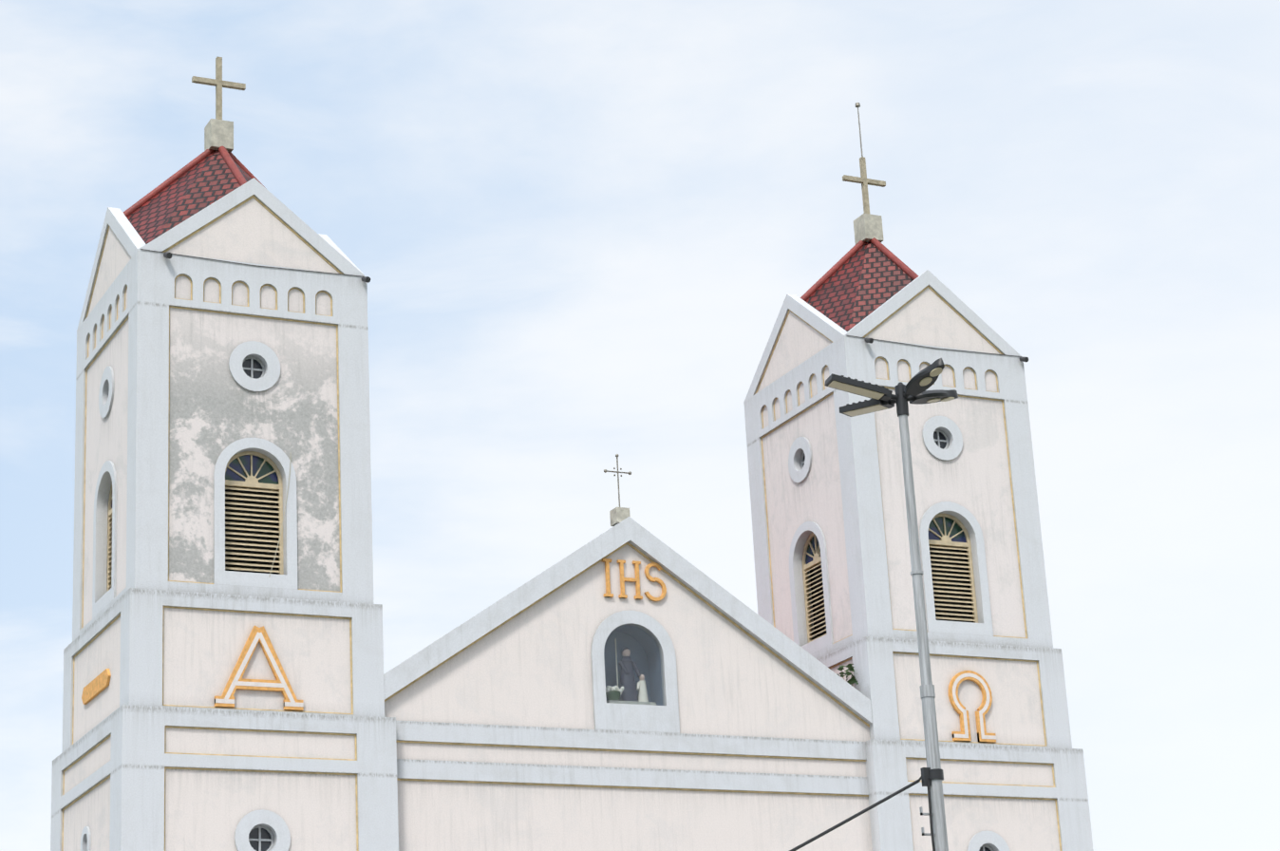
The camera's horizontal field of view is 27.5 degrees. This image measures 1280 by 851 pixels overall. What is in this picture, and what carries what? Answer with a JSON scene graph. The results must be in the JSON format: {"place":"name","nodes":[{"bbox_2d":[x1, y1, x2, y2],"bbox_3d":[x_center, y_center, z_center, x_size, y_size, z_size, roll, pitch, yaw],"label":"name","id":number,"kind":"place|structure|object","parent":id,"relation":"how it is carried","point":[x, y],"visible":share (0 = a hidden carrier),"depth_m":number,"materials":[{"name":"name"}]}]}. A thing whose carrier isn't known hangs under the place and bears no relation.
{"place":"outdoors","nodes":[
{"label":"outdoors","id":0,"kind":"place"},
{"bbox_2d":[50,56,1093,850],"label":"church","id":1,"kind":"structure","parent":0,"point":[626,682],"depth_m":48.22,"materials":[{"name":"white paint"}]},
{"bbox_2d":[0,0,1279,850],"label":"sky","id":2,"kind":"structure","parent":0,"point":[581,231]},
{"bbox_3d":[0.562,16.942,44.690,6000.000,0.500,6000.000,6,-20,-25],"label":"ground","id":3,"kind":"structure","parent":0,"visible":0},
{"bbox_2d":[789,357,958,850],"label":"street lamp","id":4,"kind":"object","parent":3,"relation":"on","point":[913,390],"visible":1,"depth_m":26.48,"materials":[{"name":"grey metal"}]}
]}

